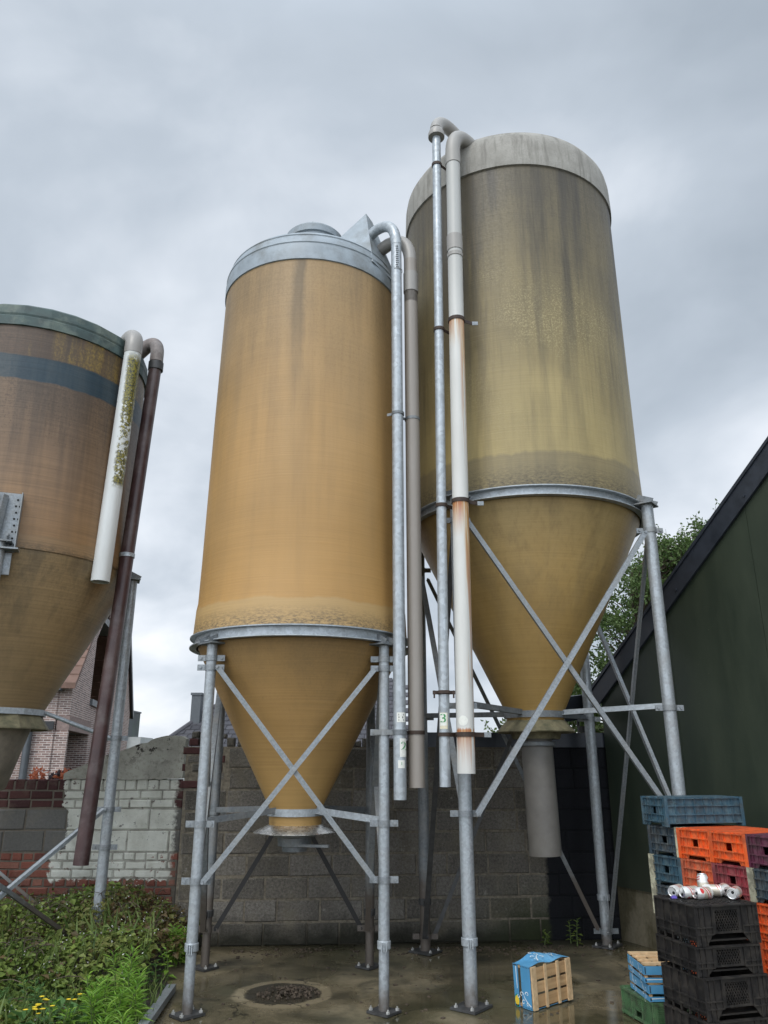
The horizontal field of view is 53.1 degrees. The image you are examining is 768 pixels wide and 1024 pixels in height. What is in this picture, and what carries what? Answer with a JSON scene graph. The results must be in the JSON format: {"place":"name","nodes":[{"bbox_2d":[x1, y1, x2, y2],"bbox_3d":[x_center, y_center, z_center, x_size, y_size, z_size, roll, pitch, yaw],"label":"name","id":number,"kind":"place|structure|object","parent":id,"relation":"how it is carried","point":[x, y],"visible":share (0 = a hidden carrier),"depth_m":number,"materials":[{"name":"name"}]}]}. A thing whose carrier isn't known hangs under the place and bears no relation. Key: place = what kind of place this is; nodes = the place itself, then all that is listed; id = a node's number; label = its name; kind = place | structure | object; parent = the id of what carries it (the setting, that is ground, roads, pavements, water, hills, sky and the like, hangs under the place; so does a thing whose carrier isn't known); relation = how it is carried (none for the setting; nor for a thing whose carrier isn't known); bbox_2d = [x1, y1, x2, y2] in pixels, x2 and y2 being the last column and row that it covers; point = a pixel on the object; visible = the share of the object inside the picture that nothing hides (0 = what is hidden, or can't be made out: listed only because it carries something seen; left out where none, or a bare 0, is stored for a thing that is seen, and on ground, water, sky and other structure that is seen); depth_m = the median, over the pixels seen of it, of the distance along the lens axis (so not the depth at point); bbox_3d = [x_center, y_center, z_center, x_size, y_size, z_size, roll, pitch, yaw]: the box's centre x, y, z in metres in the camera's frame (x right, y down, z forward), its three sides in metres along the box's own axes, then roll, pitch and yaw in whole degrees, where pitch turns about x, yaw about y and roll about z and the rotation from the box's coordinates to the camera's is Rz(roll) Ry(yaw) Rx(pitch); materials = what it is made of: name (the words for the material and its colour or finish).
{"place":"outdoors","nodes":[
{"label":"outdoors","id":0,"kind":"place"},
{"bbox_2d":[0,940,171,1023],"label":"soil bed","id":1,"kind":"object","parent":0,"point":[158,967],"depth_m":6.30,"materials":[{"name":"brown soil"}]},
{"bbox_2d":[0,987,13,1023],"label":"tall weed","id":2,"kind":"object","parent":1,"relation":"on","point":[12,1007],"visible":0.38,"depth_m":4.70,"materials":[{"name":"green plant"}]},
{"bbox_2d":[4,1008,32,1023],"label":"dock plant","id":3,"kind":"object","parent":1,"relation":"on","point":[23,1015],"visible":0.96,"depth_m":4.50,"materials":[{"name":"green plant"}]},
{"bbox_2d":[17,974,46,1017],"bbox_3d":[-2.203,3.072,4.794,0.216,0.340,0.203,0,-18,0],"label":"tall weed","id":4,"kind":"object","parent":1,"relation":"on","point":[36,998],"visible":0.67,"depth_m":4.82,"materials":[{"name":"green plant"}]},
{"bbox_2d":[20,1005,45,1023],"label":"tall weed","id":5,"kind":"object","parent":1,"relation":"on","point":[35,1006],"visible":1,"depth_m":4.37,"materials":[{"name":"yellow plant"}]},
{"bbox_2d":[33,995,54,1023],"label":"tall weed","id":6,"kind":"object","parent":1,"relation":"on","point":[43,1019],"visible":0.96,"depth_m":4.42,"materials":[{"name":"green plant"}]},
{"bbox_2d":[35,995,79,1023],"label":"dock plant","id":7,"kind":"object","parent":1,"relation":"on","point":[60,1002],"visible":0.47,"depth_m":4.75,"materials":[{"name":"green plant"}]},
{"bbox_2d":[41,999,77,1023],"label":"tall weed","id":8,"kind":"object","parent":1,"relation":"on","point":[70,1015],"visible":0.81,"depth_m":4.58,"materials":[{"name":"green plant"}]},
{"bbox_2d":[43,993,82,1023],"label":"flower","id":9,"kind":"object","parent":1,"relation":"on","point":[49,1020],"visible":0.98,"depth_m":4.47,"materials":[{"name":"green plant"}]},
{"bbox_2d":[57,1001,102,1023],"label":"dock plant","id":10,"kind":"object","parent":1,"relation":"on","point":[72,1005],"visible":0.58,"depth_m":4.66,"materials":[{"name":"green plant"}]},
{"bbox_2d":[0,304,163,964],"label":"feed silo","id":11,"kind":"object","parent":1,"relation":"on","point":[78,398],"visible":0.88,"depth_m":6.75,"materials":[{"name":"metal"}]},
{"bbox_2d":[0,967,171,1023],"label":"grass","id":12,"kind":"structure","parent":1,"relation":"on","point":[152,997],"depth_m":5.34,"materials":[{"name":"green plant"}]},
{"bbox_2d":[78,971,109,1014],"bbox_3d":[-1.894,3.148,4.987,0.176,0.314,0.186,-14,-23,36],"label":"tall weed","id":13,"kind":"object","parent":1,"relation":"on","point":[87,981],"visible":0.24,"depth_m":5.01,"materials":[{"name":"green plant"}]},
{"bbox_2d":[0,736,188,939],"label":"outhouse wall","id":14,"kind":"structure","parent":1,"relation":"on","point":[39,818],"depth_m":7.63,"materials":[{"name":"white brick"}]},
{"bbox_2d":[72,987,121,1023],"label":"tall weed","id":15,"kind":"object","parent":1,"relation":"on","point":[91,1009],"visible":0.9,"depth_m":4.57,"materials":[{"name":"green plant"}]},
{"bbox_2d":[78,974,116,1023],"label":"tall weed","id":16,"kind":"object","parent":1,"relation":"on","point":[102,989],"visible":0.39,"depth_m":4.88,"materials":[{"name":"green plant"}]},
{"bbox_2d":[0,877,201,1023],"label":"brambles","id":17,"kind":"object","parent":1,"relation":"on","point":[61,906],"visible":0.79,"depth_m":6.10,"materials":[{"name":"green plant"}]},
{"bbox_2d":[94,1007,135,1023],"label":"tall weed","id":18,"kind":"object","parent":1,"relation":"on","point":[106,1019],"visible":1,"depth_m":4.52,"materials":[{"name":"green plant"}]},
{"bbox_2d":[103,944,146,1011],"bbox_3d":[-1.754,3.167,5.224,0.297,0.431,0.368,0,-18,0],"label":"tall weed","id":19,"kind":"object","parent":1,"relation":"on","point":[131,964],"visible":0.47,"depth_m":5.22,"materials":[{"name":"green plant"}]},
{"bbox_2d":[98,975,154,1023],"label":"tall weed","id":20,"kind":"object","parent":1,"relation":"on","point":[125,1001],"visible":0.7,"depth_m":4.76,"materials":[{"name":"green plant"}]},
{"bbox_2d":[111,959,150,1021],"bbox_3d":[-1.670,3.134,5.014,0.262,0.359,0.303,15,-23,-38],"label":"tall weed","id":21,"kind":"object","parent":1,"relation":"on","point":[129,979],"visible":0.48,"depth_m":5.01,"materials":[{"name":"green plant"}]},
{"bbox_2d":[142,959,164,988],"bbox_3d":[-1.724,3.458,5.754,0.200,0.201,0.140,0,-18,0],"label":"tall weed","id":22,"kind":"object","parent":1,"relation":"on","point":[155,966],"visible":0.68,"depth_m":5.76,"materials":[{"name":"green plant"}]},
{"bbox_2d":[162,922,196,966],"bbox_3d":[-1.733,3.626,6.462,0.273,0.346,0.337,-11,-21,31],"label":"tall weed","id":23,"kind":"object","parent":1,"relation":"on","point":[176,961],"visible":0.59,"depth_m":6.42,"materials":[{"name":"green plant"}]},
{"bbox_2d":[169,678,407,780],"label":"tiled house","id":24,"kind":"structure","parent":0,"point":[194,724],"depth_m":23.19,"materials":[{"name":"grey tile"}]},
{"bbox_2d":[0,0,767,738],"label":"sky","id":25,"kind":"structure","parent":0,"point":[146,146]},
{"bbox_2d":[153,939,656,1023],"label":"concrete yard","id":26,"kind":"structure","parent":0,"point":[227,985],"depth_m":5.83,"materials":[{"name":"grey concrete"}]},
{"bbox_2d":[138,984,175,1023],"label":"steel channel","id":27,"kind":"object","parent":26,"relation":"on","point":[163,999],"visible":1,"depth_m":5.15,"materials":[{"name":"grey metal"}]},
{"bbox_2d":[157,947,175,980],"bbox_3d":[-1.704,3.534,6.029,0.143,0.230,0.185,14,-23,-37],"label":"tall weed","id":28,"kind":"object","parent":26,"relation":"on","point":[165,971],"visible":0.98,"depth_m":6.03,"materials":[{"name":"green plant"}]},
{"bbox_2d":[256,984,320,999],"bbox_3d":[-0.695,3.501,5.631,0.465,0.058,0.325,0,-18,0],"label":"spilled feed","id":29,"kind":"object","parent":26,"relation":"on","point":[290,989],"visible":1,"depth_m":5.60},
{"bbox_2d":[169,214,424,1021],"bbox_3d":[-0.654,0.365,6.751,1.926,6.700,1.834,0,-18,0],"label":"feed silo","id":30,"kind":"object","parent":26,"relation":"on","point":[303,645],"visible":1,"depth_m":6.09,"materials":[{"name":"metal"}]},
{"bbox_2d":[173,731,621,946],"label":"block wall","id":31,"kind":"structure","parent":26,"relation":"on","point":[296,898],"depth_m":7.42,"materials":[{"name":"concrete"}]},
{"bbox_2d":[564,695,584,732],"bbox_3d":[1.967,2.060,7.872,0.263,0.378,0.299,0,-18,0],"label":"floodlight","id":32,"kind":"object","parent":31,"relation":"attached to","point":[575,702],"visible":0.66,"depth_m":7.83,"materials":[{"name":"metal"}]},
{"bbox_2d":[191,945,629,1023],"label":"yard debris","id":33,"kind":"object","parent":26,"relation":"on","point":[357,953],"visible":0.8,"depth_m":6.80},
{"bbox_2d":[513,952,572,1010],"bbox_3d":[1.122,3.290,5.432,0.406,0.307,0.179,10,-21,-35],"label":"fruit box","id":34,"kind":"object","parent":26,"relation":"on","point":[532,988],"visible":1,"depth_m":5.36,"materials":[{"name":"brown wood"}]},
{"bbox_2d":[406,117,685,1014],"bbox_3d":[1.330,-0.004,7.295,2.230,7.740,2.364,0,-18,0],"label":"feed silo","id":35,"kind":"object","parent":26,"relation":"on","point":[536,513],"visible":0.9,"depth_m":6.63,"materials":[{"name":"metal"}]},
{"bbox_2d":[540,929,551,944],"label":"wall seedling","id":36,"kind":"object","parent":26,"relation":"on","point":[545,933],"depth_m":7.16,"materials":[{"name":"green plant"}]},
{"bbox_2d":[565,918,583,945],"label":"wall seedling","id":37,"kind":"object","parent":26,"relation":"on","point":[569,930],"depth_m":7.16,"materials":[{"name":"green plant"}]},
{"bbox_2d":[620,985,687,1023],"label":"green crate","id":38,"kind":"object","parent":26,"relation":"on","point":[635,1005],"visible":0.56,"depth_m":5.02,"materials":[{"name":"plastic"}]},
{"bbox_2d":[629,969,664,1001],"bbox_3d":[1.806,3.126,5.049,0.268,0.151,0.346,1,-18,-3],"label":"fruit box","id":39,"kind":"object","parent":38,"relation":"on","point":[650,989],"visible":0.42,"depth_m":4.94,"materials":[{"name":"blue wood"}]},
{"bbox_2d":[627,951,683,982],"bbox_3d":[1.794,3.022,5.075,0.268,0.151,0.346,0,-18,0],"label":"fruit box","id":40,"kind":"object","parent":39,"relation":"on","point":[650,964],"visible":0.45,"depth_m":5.03,"materials":[{"name":"blue wood"}]},
{"bbox_2d":[663,1002,767,1023],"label":"black crate","id":41,"kind":"object","parent":26,"relation":"on","point":[676,1014],"visible":0.52,"depth_m":4.34,"materials":[{"name":"plastic"}]},
{"bbox_2d":[661,961,767,1022],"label":"black crate","id":42,"kind":"object","parent":41,"relation":"on","point":[713,997],"visible":0.81,"depth_m":4.26,"materials":[{"name":"plastic"}]},
{"bbox_2d":[656,933,763,977],"bbox_3d":[1.879,2.555,4.463,0.424,0.148,0.399,4,-19,-13],"label":"black crate","id":43,"kind":"object","parent":42,"relation":"on","point":[727,955],"visible":0.82,"depth_m":4.32,"materials":[{"name":"plastic"}]},
{"bbox_2d":[653,894,761,946],"bbox_3d":[1.888,2.383,4.514,0.424,0.207,0.399,5,-19,-15],"label":"black crate","id":44,"kind":"object","parent":43,"relation":"on","point":[702,922],"visible":0.91,"depth_m":4.38,"materials":[{"name":"plastic"}]},
{"bbox_2d":[668,884,682,896],"bbox_3d":[1.755,2.273,4.619,0.116,0.066,0.066,17,15,-42],"label":"drinks can","id":45,"kind":"object","parent":44,"relation":"on","point":[673,889],"visible":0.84,"depth_m":4.59,"materials":[{"name":"metal"}]},
{"bbox_2d":[679,886,696,898],"bbox_3d":[1.814,2.257,4.569,0.116,0.066,0.066,6,-19,-19],"label":"drinks can","id":46,"kind":"object","parent":44,"relation":"on","point":[685,892],"visible":0.75,"depth_m":4.54,"materials":[{"name":"metal"}]},
{"bbox_2d":[692,886,713,899],"bbox_3d":[1.880,2.247,4.537,0.116,0.066,0.066,6,-29,-17],"label":"drinks can","id":47,"kind":"object","parent":44,"relation":"on","point":[706,892],"visible":1,"depth_m":4.51,"materials":[{"name":"metal"}]},
{"bbox_2d":[697,873,708,886],"bbox_3d":[1.941,2.265,4.679,0.066,0.116,0.066,15,-23,-38],"label":"drinks can","id":48,"kind":"object","parent":44,"relation":"on","point":[702,878],"visible":0.69,"depth_m":4.67,"materials":[{"name":"metal"}]},
{"bbox_2d":[702,884,723,896],"bbox_3d":[1.979,2.278,4.632,0.116,0.066,0.066,-5,-39,14],"label":"drinks can","id":49,"kind":"object","parent":44,"relation":"on","point":[717,889],"visible":0.52,"depth_m":4.60,"materials":[{"name":"metal"}]},
{"bbox_2d":[720,883,730,896],"bbox_3d":[2.063,2.282,4.644,0.066,0.066,0.116,17,-14,15],"label":"drinks can","id":50,"kind":"object","parent":44,"relation":"on","point":[725,886],"visible":0.54,"depth_m":4.60,"materials":[{"name":"metal"}]},
{"bbox_2d":[727,886,741,899],"bbox_3d":[2.068,2.248,4.540,0.066,0.066,0.116,24,2,41],"label":"drinks can","id":51,"kind":"object","parent":44,"relation":"on","point":[734,892],"visible":1,"depth_m":4.50,"materials":[{"name":"metal"}]},
{"label":"ground","id":52,"kind":"structure","parent":0,"visible":0},
{"bbox_2d":[29,765,71,778],"bbox_3d":[-3.578,3.485,8.056,0.556,1.582,0.480,0,-18,0],"label":"red leaved shrub","id":53,"kind":"object","parent":52,"relation":"on","point":[59,774],"visible":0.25,"depth_m":8.28,"materials":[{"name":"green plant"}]},
{"bbox_2d":[10,614,133,778],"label":"brick house","id":54,"kind":"structure","parent":52,"relation":"on","point":[58,745],"depth_m":21.51,"materials":[{"name":"brick"}]},
{"bbox_2d":[126,711,152,748],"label":"slate house","id":55,"kind":"structure","parent":52,"relation":"on","point":[134,739],"depth_m":42.24,"materials":[{"name":"stone"}]},
{"bbox_2d":[481,667,602,732],"bbox_3d":[3.147,4.436,14.075,2.762,3.527,3.103,14,-23,-36],"label":"leafy tree","id":56,"kind":"object","parent":52,"relation":"on","point":[504,720],"visible":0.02,"depth_m":13.94,"materials":[{"name":"green plant"}]},
{"bbox_2d":[569,499,718,732],"bbox_3d":[4.509,2.723,12.825,4.743,6.002,3.167,0,-18,0],"label":"leafy tree","id":57,"kind":"object","parent":52,"relation":"on","point":[669,560],"visible":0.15,"depth_m":13.19,"materials":[{"name":"green plant"}]},
{"bbox_2d":[592,436,767,949],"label":"green shed","id":58,"kind":"structure","parent":52,"relation":"on","point":[715,589],"depth_m":6.86,"materials":[{"name":"metal"}]},
{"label":"stacking crate","id":59,"kind":"object","parent":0,"visible":0},
{"bbox_2d":[651,882,674,912],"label":"stacking crate","id":60,"kind":"object","parent":59,"relation":"on","point":[659,889],"visible":0.09,"depth_m":5.49,"materials":[{"name":"teal plastic"}]},
{"bbox_2d":[648,853,695,884],"bbox_3d":[2.227,2.570,5.544,0.527,0.195,0.310,8,-20,-23],"label":"stacking crate","id":61,"kind":"object","parent":60,"relation":"on","point":[664,867],"visible":0.46,"depth_m":5.47,"materials":[{"name":"teal plastic"}]},
{"bbox_2d":[647,823,722,856],"bbox_3d":[2.235,2.382,5.599,0.527,0.195,0.310,8,-20,-24],"label":"stacking crate","id":62,"kind":"object","parent":61,"relation":"on","point":[661,838],"visible":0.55,"depth_m":5.54,"materials":[{"name":"teal plastic"}]},
{"bbox_2d":[640,795,745,826],"bbox_3d":[2.265,2.193,5.654,0.645,0.196,0.305,4,-19,-13],"label":"stacking crate","id":63,"kind":"object","parent":62,"relation":"on","point":[665,811],"visible":1,"depth_m":5.54,"materials":[{"name":"teal plastic"}]},
{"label":"stacking crate","id":64,"kind":"object","parent":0,"visible":0},
{"bbox_2d":[680,857,728,886],"bbox_3d":[2.354,2.489,5.295,0.525,0.194,0.300,8,-20,-24],"label":"stacking crate","id":65,"kind":"object","parent":64,"relation":"on","point":[691,867],"visible":0.3,"depth_m":5.24,"materials":[{"name":"orange plastic"}]},
{"bbox_2d":[676,825,755,861],"bbox_3d":[2.352,2.302,5.354,0.525,0.194,0.300,8,-20,-24],"label":"stacking crate","id":66,"kind":"object","parent":65,"relation":"on","point":[692,841],"visible":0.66,"depth_m":5.29,"materials":[{"name":"orange plastic"}]},
{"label":"stacking crate","id":67,"kind":"object","parent":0,"visible":0},
{"bbox_2d":[711,861,762,900],"bbox_3d":[2.470,2.407,5.045,0.525,0.194,0.300,8,-20,-24],"label":"stacking crate","id":68,"kind":"object","parent":67,"relation":"on","point":[731,873],"visible":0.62,"depth_m":4.97,"materials":[{"name":"red plastic"}]},
{"bbox_2d":[708,828,767,866],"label":"stacking crate","id":69,"kind":"object","parent":68,"relation":"on","point":[727,845],"visible":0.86,"depth_m":5.03,"materials":[{"name":"orange plastic"}]},
{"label":"stacking crate","id":70,"kind":"object","parent":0,"visible":0},
{"bbox_2d":[760,938,767,973],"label":"stacking crate","id":71,"kind":"object","parent":70,"relation":"on","point":[764,947],"visible":0.65,"depth_m":4.68,"materials":[{"name":"orange plastic"}]},
{"bbox_2d":[756,901,767,938],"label":"stacking crate","id":72,"kind":"object","parent":71,"relation":"on","point":[762,909],"visible":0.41,"depth_m":4.71,"materials":[{"name":"orange plastic"}]},
{"bbox_2d":[746,866,767,902],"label":"stacking crate","id":73,"kind":"object","parent":72,"relation":"on","point":[757,878],"visible":0.96,"depth_m":4.78,"materials":[{"name":"teal plastic"}]},
{"bbox_2d":[745,833,767,867],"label":"stacking crate","id":74,"kind":"object","parent":73,"relation":"on","point":[757,847],"visible":1,"depth_m":4.82,"materials":[{"name":"purple plastic"}]}
]}

